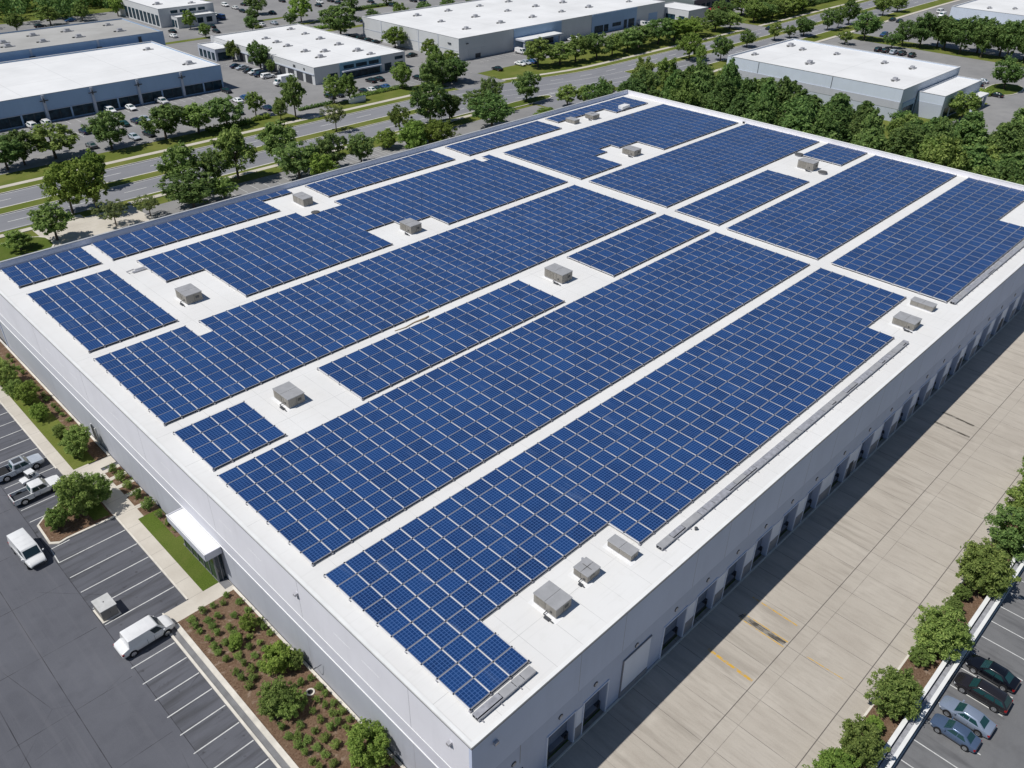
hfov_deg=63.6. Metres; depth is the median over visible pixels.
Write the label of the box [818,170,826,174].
roof vent
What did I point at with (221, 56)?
window
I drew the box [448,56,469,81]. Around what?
tree
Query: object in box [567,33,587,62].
tree
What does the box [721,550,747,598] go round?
dock door
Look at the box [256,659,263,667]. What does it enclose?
clipped shrub
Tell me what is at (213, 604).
clipped shrub
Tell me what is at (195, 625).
clipped shrub
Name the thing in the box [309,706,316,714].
clipped shrub
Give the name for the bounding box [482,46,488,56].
loading door
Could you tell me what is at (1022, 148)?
tree
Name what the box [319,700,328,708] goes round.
clipped shrub
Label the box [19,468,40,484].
utility cart
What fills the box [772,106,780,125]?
tree
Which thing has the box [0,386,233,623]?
path
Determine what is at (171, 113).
tree
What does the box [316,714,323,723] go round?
clipped shrub
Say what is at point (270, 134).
tree
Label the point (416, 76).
parked car
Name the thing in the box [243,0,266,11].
tree
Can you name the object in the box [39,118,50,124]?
parked car
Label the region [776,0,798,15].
tree
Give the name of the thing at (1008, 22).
tree
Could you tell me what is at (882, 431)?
dock door
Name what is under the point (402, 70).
tree
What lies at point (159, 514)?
clipped shrub
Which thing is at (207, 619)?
clipped shrub
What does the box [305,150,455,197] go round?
solar array
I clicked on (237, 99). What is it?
parked car
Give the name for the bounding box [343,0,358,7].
tree
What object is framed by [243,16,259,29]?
tree
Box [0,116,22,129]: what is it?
window
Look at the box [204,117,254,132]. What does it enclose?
hedge
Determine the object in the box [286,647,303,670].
shrub
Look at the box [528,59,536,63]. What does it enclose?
parked car
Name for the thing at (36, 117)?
window
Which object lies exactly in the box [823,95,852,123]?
tree
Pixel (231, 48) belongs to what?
tree
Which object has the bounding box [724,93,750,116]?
tree
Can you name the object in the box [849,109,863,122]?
tree
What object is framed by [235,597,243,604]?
clipped shrub
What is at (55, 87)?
warehouse building
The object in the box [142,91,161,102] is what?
window
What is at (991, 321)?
dock door
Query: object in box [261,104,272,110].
parked car
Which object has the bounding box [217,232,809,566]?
solar array
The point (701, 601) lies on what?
dock door
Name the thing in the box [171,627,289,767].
gutter
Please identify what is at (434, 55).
tree
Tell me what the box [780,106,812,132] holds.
tree
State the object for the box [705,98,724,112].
tree
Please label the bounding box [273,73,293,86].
box truck
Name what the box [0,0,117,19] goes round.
woodland
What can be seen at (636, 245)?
solar array
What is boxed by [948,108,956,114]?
window
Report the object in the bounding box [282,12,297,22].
tree
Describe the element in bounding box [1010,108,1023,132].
tree
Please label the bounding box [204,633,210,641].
clipped shrub
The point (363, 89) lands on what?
parked car
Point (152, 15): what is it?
window
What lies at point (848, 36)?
tree
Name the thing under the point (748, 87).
tree
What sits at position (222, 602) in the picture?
clipped shrub
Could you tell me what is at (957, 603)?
shrub
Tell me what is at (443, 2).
tree
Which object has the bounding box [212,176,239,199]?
tree
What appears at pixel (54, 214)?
tree
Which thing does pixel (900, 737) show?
retaining wall
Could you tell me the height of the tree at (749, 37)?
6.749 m
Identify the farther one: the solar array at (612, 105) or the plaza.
the solar array at (612, 105)
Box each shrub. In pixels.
[0,357,19,385]
[1,379,21,397]
[13,380,38,403]
[28,402,49,421]
[43,505,68,530]
[51,423,68,437]
[58,424,92,458]
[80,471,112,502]
[105,462,116,471]
[114,469,127,481]
[122,477,132,488]
[127,487,141,498]
[140,496,155,509]
[154,509,162,517]
[186,614,195,622]
[190,622,198,629]
[195,627,202,634]
[198,606,206,614]
[203,616,212,623]
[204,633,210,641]
[207,619,216,628]
[208,641,217,649]
[210,601,216,607]
[211,628,219,635]
[212,646,221,655]
[214,611,221,617]
[219,598,225,604]
[219,637,229,645]
[222,655,229,661]
[223,591,229,597]
[224,622,232,629]
[227,632,242,649]
[228,626,238,635]
[230,611,236,617]
[230,666,238,675]
[233,650,242,659]
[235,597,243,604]
[236,671,244,680]
[238,612,259,631]
[239,659,246,666]
[243,606,251,612]
[244,680,253,690]
[245,632,253,639]
[245,642,252,649]
[246,663,255,673]
[247,672,258,681]
[250,650,258,659]
[254,617,263,623]
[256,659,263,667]
[256,675,298,721]
[259,639,294,675]
[260,622,267,629]
[265,628,274,635]
[276,685,306,720]
[277,721,285,730]
[282,731,293,739]
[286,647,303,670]
[290,729,302,740]
[292,739,303,748]
[295,720,304,730]
[297,677,304,685]
[299,733,312,745]
[299,745,308,755]
[300,697,307,705]
[306,673,315,680]
[307,756,316,765]
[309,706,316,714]
[310,725,318,733]
[310,741,320,751]
[312,695,320,701]
[313,681,322,690]
[313,760,322,767]
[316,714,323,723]
[317,732,330,742]
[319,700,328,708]
[320,688,327,697]
[320,748,329,759]
[324,719,336,730]
[327,707,337,717]
[328,738,341,748]
[328,758,339,767]
[330,698,338,706]
[334,716,342,724]
[337,704,346,715]
[342,723,349,730]
[344,716,390,767]
[345,713,354,722]
[387,758,394,766]
[802,746,862,767]
[838,713,890,767]
[862,714,884,731]
[863,665,924,720]
[907,644,932,666]
[910,603,974,661]
[940,596,964,613]
[952,583,972,599]
[955,537,1021,599]
[984,503,1023,561]
[1004,477,1023,515]
[1015,456,1023,477]
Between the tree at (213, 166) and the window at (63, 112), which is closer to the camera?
the tree at (213, 166)
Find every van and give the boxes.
[7,528,46,569]
[113,615,174,658]
[216,13,225,19]
[514,47,525,54]
[637,20,646,25]
[936,8,944,12]
[938,11,946,16]
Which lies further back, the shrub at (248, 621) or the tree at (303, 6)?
the tree at (303, 6)
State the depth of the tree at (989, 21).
309.66 m
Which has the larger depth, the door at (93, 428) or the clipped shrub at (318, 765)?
the door at (93, 428)
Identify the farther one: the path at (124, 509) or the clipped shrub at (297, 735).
the path at (124, 509)
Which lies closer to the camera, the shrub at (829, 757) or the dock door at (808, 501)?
the shrub at (829, 757)
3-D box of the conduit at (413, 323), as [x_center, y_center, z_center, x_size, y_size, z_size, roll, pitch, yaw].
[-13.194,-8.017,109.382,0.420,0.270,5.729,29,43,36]
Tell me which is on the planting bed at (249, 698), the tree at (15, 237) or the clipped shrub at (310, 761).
the clipped shrub at (310, 761)
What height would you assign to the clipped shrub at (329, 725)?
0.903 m
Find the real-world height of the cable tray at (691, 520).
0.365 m
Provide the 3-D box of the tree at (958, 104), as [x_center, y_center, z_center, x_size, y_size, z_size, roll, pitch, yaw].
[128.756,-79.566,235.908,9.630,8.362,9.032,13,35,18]
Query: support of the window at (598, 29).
in the warehouse building at (468, 30)
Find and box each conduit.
[126,266,146,273]
[395,316,428,330]
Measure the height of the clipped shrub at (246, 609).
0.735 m
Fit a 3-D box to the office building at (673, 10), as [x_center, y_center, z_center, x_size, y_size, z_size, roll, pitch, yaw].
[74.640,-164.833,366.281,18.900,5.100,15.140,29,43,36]
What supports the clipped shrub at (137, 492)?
on the planting bed at (249, 698)
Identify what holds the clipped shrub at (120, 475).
on the planting bed at (249, 698)
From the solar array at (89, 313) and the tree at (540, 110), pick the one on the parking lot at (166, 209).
the tree at (540, 110)
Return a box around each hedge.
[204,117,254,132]
[251,113,270,120]
[298,100,334,110]
[346,1,397,10]
[350,83,407,97]
[421,76,458,85]
[751,0,834,17]
[979,87,995,95]
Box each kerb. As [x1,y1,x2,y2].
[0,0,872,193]
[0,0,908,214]
[0,339,405,767]
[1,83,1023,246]
[37,501,115,544]
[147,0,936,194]
[840,513,1023,767]
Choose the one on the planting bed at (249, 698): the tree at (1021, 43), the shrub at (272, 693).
the shrub at (272, 693)
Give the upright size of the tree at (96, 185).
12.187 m
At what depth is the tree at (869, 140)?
185.59 m
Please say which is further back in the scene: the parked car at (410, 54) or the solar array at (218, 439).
the parked car at (410, 54)
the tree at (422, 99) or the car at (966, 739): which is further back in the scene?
the tree at (422, 99)
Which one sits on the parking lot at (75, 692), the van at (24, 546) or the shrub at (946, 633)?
the van at (24, 546)
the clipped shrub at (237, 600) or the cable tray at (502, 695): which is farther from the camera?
the clipped shrub at (237, 600)
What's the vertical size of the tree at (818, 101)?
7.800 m
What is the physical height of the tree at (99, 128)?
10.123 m
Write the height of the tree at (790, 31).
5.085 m
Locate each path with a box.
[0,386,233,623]
[184,543,231,588]
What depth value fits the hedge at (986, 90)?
262.01 m
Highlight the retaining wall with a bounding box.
[874,544,1023,767]
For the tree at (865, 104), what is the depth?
219.35 m
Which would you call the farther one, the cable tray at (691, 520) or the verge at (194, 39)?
the verge at (194, 39)
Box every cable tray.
[472,665,535,722]
[656,340,908,550]
[949,240,1023,304]
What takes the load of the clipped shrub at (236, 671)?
on the planting bed at (249, 698)
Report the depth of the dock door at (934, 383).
118.29 m
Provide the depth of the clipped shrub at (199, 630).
81.73 m
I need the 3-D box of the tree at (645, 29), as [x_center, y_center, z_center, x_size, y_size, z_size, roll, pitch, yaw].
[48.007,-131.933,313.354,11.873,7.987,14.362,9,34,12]
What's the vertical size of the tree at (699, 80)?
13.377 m
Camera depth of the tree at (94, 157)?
180.16 m
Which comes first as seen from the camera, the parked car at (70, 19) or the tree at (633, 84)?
the tree at (633, 84)
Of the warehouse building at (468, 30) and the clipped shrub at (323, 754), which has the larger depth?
the warehouse building at (468, 30)
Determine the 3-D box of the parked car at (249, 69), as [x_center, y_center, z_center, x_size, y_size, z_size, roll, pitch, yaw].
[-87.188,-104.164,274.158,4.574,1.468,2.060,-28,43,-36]
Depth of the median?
215.36 m
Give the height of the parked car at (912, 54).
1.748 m
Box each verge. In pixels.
[0,0,870,192]
[0,28,740,185]
[0,122,457,242]
[165,4,395,44]
[310,24,329,28]
[689,0,954,72]
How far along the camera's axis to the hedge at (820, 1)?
403.86 m
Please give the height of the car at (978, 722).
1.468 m
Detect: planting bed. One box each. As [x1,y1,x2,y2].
[0,342,400,767]
[39,502,112,541]
[831,514,1021,767]
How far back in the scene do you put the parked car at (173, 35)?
318.39 m
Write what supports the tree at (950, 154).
on the ground at (508, 70)
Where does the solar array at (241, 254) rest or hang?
on the warehouse
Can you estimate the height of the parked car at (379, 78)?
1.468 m
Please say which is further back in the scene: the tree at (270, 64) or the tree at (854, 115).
the tree at (270, 64)
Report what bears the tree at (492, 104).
on the parking lot at (166, 209)
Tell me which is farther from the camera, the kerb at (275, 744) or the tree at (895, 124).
the tree at (895, 124)
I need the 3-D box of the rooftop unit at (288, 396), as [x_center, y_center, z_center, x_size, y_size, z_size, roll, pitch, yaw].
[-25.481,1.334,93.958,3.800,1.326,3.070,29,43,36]
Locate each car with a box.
[25,121,35,129]
[33,23,46,27]
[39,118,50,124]
[64,18,76,21]
[78,128,90,134]
[85,141,97,149]
[103,105,116,112]
[120,120,129,126]
[124,104,136,110]
[127,132,140,140]
[130,117,140,124]
[142,130,155,137]
[169,33,177,37]
[212,28,220,32]
[220,87,231,93]
[221,2,228,6]
[229,63,241,68]
[232,97,243,103]
[235,64,248,69]
[242,67,254,73]
[248,68,260,75]
[253,70,266,76]
[260,72,274,78]
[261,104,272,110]
[323,93,335,99]
[357,87,369,92]
[365,77,376,82]
[370,39,381,42]
[373,76,384,81]
[380,83,389,88]
[405,52,417,57]
[412,74,421,80]
[491,66,502,70]
[514,60,525,65]
[521,59,531,64]
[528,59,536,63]
[874,46,881,51]
[879,31,888,36]
[881,47,890,52]
[889,49,898,54]
[898,50,906,55]
[907,52,916,57]
[929,713,981,752]
[938,695,996,738]
[953,672,1012,713]
[965,654,1020,692]
[980,78,989,83]
[989,92,1004,97]
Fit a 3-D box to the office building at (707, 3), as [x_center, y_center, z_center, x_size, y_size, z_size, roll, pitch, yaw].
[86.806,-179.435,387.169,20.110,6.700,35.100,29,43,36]
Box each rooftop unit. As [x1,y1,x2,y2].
[174,283,205,306]
[271,381,308,411]
[292,192,315,207]
[398,218,423,235]
[528,580,576,623]
[541,263,574,285]
[564,116,580,124]
[568,557,604,588]
[584,112,600,120]
[602,534,642,565]
[620,145,641,157]
[795,157,819,172]
[888,311,922,332]
[906,296,938,313]
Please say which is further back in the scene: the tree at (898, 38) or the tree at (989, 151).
the tree at (898, 38)
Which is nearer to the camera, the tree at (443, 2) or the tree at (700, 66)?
the tree at (700, 66)
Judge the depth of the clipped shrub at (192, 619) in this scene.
82.85 m
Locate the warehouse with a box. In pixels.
[0,90,1023,767]
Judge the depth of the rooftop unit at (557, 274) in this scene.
120.28 m
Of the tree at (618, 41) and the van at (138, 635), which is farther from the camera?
the tree at (618, 41)
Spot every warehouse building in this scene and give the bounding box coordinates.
[0,18,165,61]
[0,41,223,130]
[210,23,404,84]
[362,0,664,60]
[726,38,959,120]
[949,0,1023,24]
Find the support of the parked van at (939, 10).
on the parking lot at (890, 26)
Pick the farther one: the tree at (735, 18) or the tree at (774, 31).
the tree at (735, 18)
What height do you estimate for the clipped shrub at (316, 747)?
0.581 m
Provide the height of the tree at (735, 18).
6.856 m
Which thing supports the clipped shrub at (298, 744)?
on the planting bed at (249, 698)
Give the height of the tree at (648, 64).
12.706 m
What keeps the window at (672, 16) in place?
in the office building at (673, 10)
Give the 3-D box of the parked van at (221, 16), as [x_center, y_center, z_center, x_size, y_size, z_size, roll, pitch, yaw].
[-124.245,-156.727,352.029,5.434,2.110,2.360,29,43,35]
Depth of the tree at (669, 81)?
226.71 m
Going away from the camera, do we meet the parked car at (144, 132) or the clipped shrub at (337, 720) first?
the clipped shrub at (337, 720)
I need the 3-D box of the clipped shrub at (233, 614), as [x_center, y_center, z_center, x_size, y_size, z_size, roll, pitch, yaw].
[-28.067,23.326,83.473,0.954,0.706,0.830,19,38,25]
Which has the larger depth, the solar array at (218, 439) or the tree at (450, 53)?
the tree at (450, 53)
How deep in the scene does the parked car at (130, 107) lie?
234.87 m
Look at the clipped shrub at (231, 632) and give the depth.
81.28 m
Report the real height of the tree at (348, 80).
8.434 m
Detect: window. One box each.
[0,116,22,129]
[22,111,45,122]
[49,107,71,119]
[72,103,94,115]
[96,99,118,110]
[119,95,139,106]
[139,10,143,20]
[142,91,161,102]
[143,11,147,21]
[147,12,151,23]
[151,14,155,24]
[155,15,159,25]
[163,87,182,98]
[185,83,203,94]
[197,17,203,22]
[204,80,221,90]
[206,16,212,21]
[218,52,231,60]
[240,53,245,61]
[279,65,285,73]
[288,68,294,75]
[296,70,303,80]
[305,73,312,83]
[342,66,379,76]
[344,64,353,68]
[356,61,366,66]
[369,59,378,63]
[385,62,391,70]
[533,37,552,43]
[594,25,602,32]
[612,21,620,26]
[628,18,634,26]
[665,13,674,19]
[902,103,913,111]
[942,107,948,116]
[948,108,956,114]
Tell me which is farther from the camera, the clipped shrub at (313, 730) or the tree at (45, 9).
the tree at (45, 9)
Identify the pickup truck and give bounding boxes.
[0,453,44,481]
[8,475,59,505]
[154,97,168,104]
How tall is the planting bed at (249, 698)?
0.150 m
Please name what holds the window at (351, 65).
in the warehouse building at (310, 55)
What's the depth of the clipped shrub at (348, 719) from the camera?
73.78 m
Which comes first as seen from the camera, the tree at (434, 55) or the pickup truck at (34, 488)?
the pickup truck at (34, 488)
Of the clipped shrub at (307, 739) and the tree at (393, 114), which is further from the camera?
the tree at (393, 114)
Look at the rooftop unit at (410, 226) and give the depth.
134.31 m
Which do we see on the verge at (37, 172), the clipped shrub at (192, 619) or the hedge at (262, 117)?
the hedge at (262, 117)
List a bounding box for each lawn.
[0,83,1022,260]
[0,357,94,469]
[84,502,109,520]
[138,508,217,590]
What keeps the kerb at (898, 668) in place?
on the ground at (508, 70)
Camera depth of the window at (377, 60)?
273.03 m
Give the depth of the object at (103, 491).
96.33 m
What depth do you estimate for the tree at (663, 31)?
315.81 m
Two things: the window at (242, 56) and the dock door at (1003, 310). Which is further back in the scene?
the window at (242, 56)
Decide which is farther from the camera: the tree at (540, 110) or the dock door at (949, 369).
the tree at (540, 110)
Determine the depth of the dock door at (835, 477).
101.45 m
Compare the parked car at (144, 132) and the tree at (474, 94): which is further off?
the tree at (474, 94)
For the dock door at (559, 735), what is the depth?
71.31 m
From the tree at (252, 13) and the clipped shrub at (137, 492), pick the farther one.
the tree at (252, 13)
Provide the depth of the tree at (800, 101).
203.18 m
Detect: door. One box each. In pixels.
[90,424,100,443]
[469,47,479,58]
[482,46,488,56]
[545,710,576,767]
[581,679,609,733]
[618,634,652,697]
[648,12,656,20]
[659,605,687,658]
[691,577,717,627]
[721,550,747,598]
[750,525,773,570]
[776,501,799,545]
[800,479,823,521]
[828,453,850,494]
[845,460,853,478]
[853,430,875,470]
[876,411,895,447]
[894,393,914,430]
[911,378,930,414]
[929,363,947,396]
[944,349,962,381]
[955,356,962,371]
[959,335,976,367]
[974,321,991,353]
[988,310,1003,338]
[1001,297,1017,326]
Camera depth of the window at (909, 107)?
238.02 m
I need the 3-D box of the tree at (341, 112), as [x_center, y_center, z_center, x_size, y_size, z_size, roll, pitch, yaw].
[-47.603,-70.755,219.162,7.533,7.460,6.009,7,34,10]
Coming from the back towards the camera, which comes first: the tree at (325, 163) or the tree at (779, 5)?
the tree at (779, 5)
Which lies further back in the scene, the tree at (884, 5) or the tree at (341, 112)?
the tree at (884, 5)
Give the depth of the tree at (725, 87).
225.82 m
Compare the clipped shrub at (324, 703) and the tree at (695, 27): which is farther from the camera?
the tree at (695, 27)
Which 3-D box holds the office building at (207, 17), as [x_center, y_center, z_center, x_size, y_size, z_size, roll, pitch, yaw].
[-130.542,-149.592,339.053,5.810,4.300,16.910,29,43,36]
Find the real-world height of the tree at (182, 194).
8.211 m
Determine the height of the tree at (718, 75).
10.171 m
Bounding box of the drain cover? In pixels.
[306,688,314,695]
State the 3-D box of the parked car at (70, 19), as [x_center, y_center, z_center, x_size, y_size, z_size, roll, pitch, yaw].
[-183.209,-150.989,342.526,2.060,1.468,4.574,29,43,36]
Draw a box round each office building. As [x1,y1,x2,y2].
[119,0,213,27]
[170,11,216,28]
[197,41,232,60]
[660,0,732,7]
[664,2,708,19]
[912,75,988,118]
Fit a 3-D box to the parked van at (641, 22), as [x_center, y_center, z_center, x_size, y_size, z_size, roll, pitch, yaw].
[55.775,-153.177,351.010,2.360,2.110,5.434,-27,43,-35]
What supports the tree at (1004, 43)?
on the ground at (508, 70)
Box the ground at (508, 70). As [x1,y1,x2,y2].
[0,0,1023,767]
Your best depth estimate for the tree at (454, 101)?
226.41 m
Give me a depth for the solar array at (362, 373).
105.62 m
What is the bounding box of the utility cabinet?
[91,593,121,623]
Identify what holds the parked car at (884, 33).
on the parking lot at (890, 26)
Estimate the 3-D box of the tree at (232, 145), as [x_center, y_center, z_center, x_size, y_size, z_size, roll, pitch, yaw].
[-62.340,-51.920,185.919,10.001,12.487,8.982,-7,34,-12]
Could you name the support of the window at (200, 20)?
in the office building at (207, 17)
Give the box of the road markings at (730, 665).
[708,597,842,680]
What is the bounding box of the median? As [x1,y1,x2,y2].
[0,6,877,213]
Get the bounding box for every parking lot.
[0,0,811,174]
[0,105,543,343]
[0,338,406,767]
[819,37,1023,102]
[853,0,1023,59]
[894,570,1023,767]
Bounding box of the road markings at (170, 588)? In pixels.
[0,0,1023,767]
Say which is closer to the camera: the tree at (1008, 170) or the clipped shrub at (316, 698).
the clipped shrub at (316, 698)
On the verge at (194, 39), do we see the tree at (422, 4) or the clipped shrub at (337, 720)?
the tree at (422, 4)
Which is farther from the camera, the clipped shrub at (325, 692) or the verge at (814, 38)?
the verge at (814, 38)
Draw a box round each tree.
[0,135,24,169]
[0,229,34,249]
[1,129,37,164]
[3,13,23,30]
[25,121,80,158]
[27,200,74,240]
[32,4,60,25]
[37,160,89,213]
[52,471,101,518]
[65,157,108,212]
[70,2,88,20]
[78,147,105,179]
[81,110,128,149]
[90,199,128,225]
[107,0,124,16]
[131,194,159,215]
[136,103,184,138]
[153,165,216,207]
[154,140,201,181]
[178,102,212,133]
[181,10,196,28]
[197,148,227,177]
[198,23,210,37]
[203,94,243,123]
[210,124,257,179]
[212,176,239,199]
[223,40,239,60]
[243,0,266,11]
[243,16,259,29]
[244,91,265,115]
[245,7,259,17]
[246,39,271,69]
[255,119,296,157]
[265,59,274,72]
[272,97,287,119]
[272,140,318,179]
[279,73,306,116]
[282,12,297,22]
[287,0,312,21]
[308,152,339,174]
[310,132,348,168]
[317,1,361,34]
[319,103,345,130]
[322,74,346,102]
[338,73,357,97]
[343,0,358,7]
[345,132,375,161]
[365,8,380,15]
[374,128,396,148]
[380,26,407,48]
[386,104,412,129]
[390,62,412,88]
[393,3,408,11]
[396,121,427,148]
[402,118,427,138]
[409,81,450,122]
[415,1,430,7]
[418,59,441,88]
[420,38,438,54]
[423,119,461,142]
[426,45,445,79]
[431,59,455,85]
[437,94,462,120]
[439,0,454,4]
[442,50,459,59]
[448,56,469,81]
[462,89,484,110]
[467,90,515,126]
[478,76,504,98]
[511,71,541,100]
[523,37,553,67]
[533,107,553,114]
[546,40,575,64]
[555,83,579,105]
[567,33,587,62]
[576,84,591,100]
[581,76,614,99]
[583,32,614,59]
[604,33,623,55]
[615,28,643,51]
[616,74,655,94]
[624,25,654,47]
[630,65,660,91]
[631,56,655,81]
[646,18,676,43]
[649,89,662,97]
[654,57,679,87]
[659,70,681,99]
[660,17,689,40]
[660,71,689,89]
[668,77,701,106]
[675,32,702,59]
[677,18,702,35]
[684,56,718,88]
[685,70,713,100]
[686,90,704,106]
[688,15,713,32]
[695,44,706,60]
[700,88,727,110]
[704,6,733,31]
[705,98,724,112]
[710,34,734,60]
[710,75,736,110]
[712,0,735,12]
[712,71,742,85]
[715,57,741,89]
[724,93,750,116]
[725,11,746,28]
[730,0,752,15]
[730,79,757,106]
[734,77,765,93]
[737,93,758,114]
[739,28,758,46]
[741,95,778,124]
[744,0,768,22]
[750,1,777,19]
[756,77,779,113]
[761,77,777,86]
[766,0,784,17]
[768,21,783,40]
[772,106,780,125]
[773,75,794,118]
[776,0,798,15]
[777,95,818,125]
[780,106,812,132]
[783,25,795,37]
[791,80,802,93]
[792,0,807,12]
[793,88,818,123]
[796,16,818,36]
[801,0,815,10]
[807,117,842,140]
[812,94,825,117]
[816,92,854,120]
[820,8,840,29]
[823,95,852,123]
[824,109,852,142]
[834,5,848,27]
[836,30,853,44]
[843,0,861,24]
[848,107,873,136]
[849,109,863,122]
[850,107,887,147]
[851,9,884,39]
[853,100,875,113]
[853,127,885,150]
[876,0,892,15]
[881,126,918,159]
[883,32,904,47]
[884,122,933,152]
[885,110,917,132]
[886,113,922,138]
[891,0,908,11]
[893,19,915,45]
[905,153,914,158]
[908,118,928,136]
[911,11,941,47]
[914,135,946,162]
[917,134,973,171]
[921,117,939,132]
[922,116,956,144]
[929,14,952,46]
[929,116,958,128]
[933,15,962,49]
[945,15,985,53]
[948,91,981,119]
[952,111,991,146]
[961,144,997,172]
[961,144,1001,163]
[968,16,1000,52]
[970,165,1003,179]
[971,20,1004,56]
[983,122,1022,160]
[989,122,1017,136]
[991,54,1023,88]
[992,151,1023,178]
[993,19,1017,55]
[994,19,1023,59]
[995,161,1023,181]
[1006,173,1023,184]
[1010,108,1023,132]
[1012,121,1023,149]
[1015,27,1023,63]
[1018,139,1023,159]
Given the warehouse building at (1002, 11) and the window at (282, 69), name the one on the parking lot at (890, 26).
the warehouse building at (1002, 11)
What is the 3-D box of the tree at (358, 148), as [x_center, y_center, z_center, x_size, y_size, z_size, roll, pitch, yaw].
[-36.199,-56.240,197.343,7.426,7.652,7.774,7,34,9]
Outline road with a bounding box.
[0,0,934,231]
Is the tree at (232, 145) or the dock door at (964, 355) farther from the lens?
the tree at (232, 145)
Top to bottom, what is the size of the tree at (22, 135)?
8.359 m
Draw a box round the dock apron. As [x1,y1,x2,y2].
[547,308,1023,767]
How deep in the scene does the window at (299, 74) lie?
265.66 m
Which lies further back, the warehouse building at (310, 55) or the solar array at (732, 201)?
the warehouse building at (310, 55)
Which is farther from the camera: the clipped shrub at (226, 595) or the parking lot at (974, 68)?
the parking lot at (974, 68)
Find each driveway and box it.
[221,22,765,117]
[534,91,616,108]
[952,86,1023,133]
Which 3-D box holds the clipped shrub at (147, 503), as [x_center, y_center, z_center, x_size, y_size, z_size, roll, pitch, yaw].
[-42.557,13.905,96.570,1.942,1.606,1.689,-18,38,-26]
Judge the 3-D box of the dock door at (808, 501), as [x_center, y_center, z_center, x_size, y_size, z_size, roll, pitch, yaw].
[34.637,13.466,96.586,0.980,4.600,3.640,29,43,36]
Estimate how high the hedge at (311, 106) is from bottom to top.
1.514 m
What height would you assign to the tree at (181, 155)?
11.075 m
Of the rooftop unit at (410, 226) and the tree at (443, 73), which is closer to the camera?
the rooftop unit at (410, 226)
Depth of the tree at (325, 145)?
189.90 m
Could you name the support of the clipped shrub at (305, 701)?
on the planting bed at (249, 698)
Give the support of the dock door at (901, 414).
in the warehouse
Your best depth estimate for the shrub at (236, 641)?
80.00 m
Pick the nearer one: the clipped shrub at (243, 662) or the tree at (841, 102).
the clipped shrub at (243, 662)
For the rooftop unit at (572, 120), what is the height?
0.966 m
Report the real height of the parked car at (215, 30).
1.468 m
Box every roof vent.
[794,152,803,156]
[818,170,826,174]
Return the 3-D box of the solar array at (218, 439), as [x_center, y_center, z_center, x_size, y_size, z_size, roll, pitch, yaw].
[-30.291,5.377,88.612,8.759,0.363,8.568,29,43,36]
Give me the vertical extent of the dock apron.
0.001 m
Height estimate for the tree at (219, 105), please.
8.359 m
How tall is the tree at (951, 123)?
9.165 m
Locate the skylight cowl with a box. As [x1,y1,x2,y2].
[618,103,629,110]
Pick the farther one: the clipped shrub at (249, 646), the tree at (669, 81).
the tree at (669, 81)
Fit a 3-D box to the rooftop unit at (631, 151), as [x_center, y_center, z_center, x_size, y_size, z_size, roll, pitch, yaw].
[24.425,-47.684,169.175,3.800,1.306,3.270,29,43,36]
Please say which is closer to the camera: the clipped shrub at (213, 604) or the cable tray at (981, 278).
the clipped shrub at (213, 604)
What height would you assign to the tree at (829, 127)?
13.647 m
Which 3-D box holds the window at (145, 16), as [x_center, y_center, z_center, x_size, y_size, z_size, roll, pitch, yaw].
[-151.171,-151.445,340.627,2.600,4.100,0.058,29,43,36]
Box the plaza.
[32,205,152,245]
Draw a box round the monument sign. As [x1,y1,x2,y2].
[348,95,365,103]
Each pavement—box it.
[0,0,862,188]
[0,111,487,237]
[714,0,959,71]
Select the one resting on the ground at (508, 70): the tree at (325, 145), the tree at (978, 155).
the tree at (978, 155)
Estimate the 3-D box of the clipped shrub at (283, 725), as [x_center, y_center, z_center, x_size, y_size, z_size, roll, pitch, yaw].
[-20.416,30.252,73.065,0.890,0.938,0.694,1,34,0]
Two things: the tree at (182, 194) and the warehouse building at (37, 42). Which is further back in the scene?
the warehouse building at (37, 42)
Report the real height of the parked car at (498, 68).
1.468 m
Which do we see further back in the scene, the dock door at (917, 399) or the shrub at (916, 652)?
the dock door at (917, 399)
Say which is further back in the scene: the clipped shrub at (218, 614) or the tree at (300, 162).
the tree at (300, 162)
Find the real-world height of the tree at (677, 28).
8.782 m
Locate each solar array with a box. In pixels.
[0,247,101,288]
[26,269,177,353]
[91,189,292,260]
[93,184,655,426]
[137,155,567,297]
[173,401,286,471]
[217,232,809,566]
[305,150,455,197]
[317,279,564,400]
[323,267,906,713]
[445,121,561,156]
[503,104,737,179]
[545,97,647,122]
[567,214,709,277]
[589,123,818,208]
[675,170,808,226]
[727,155,956,260]
[803,143,867,166]
[831,177,1023,303]
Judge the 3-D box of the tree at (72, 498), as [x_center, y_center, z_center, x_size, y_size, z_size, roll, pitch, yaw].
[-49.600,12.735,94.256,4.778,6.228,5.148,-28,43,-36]
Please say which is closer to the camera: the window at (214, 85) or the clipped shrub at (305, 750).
the clipped shrub at (305, 750)
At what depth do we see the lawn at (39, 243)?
159.58 m

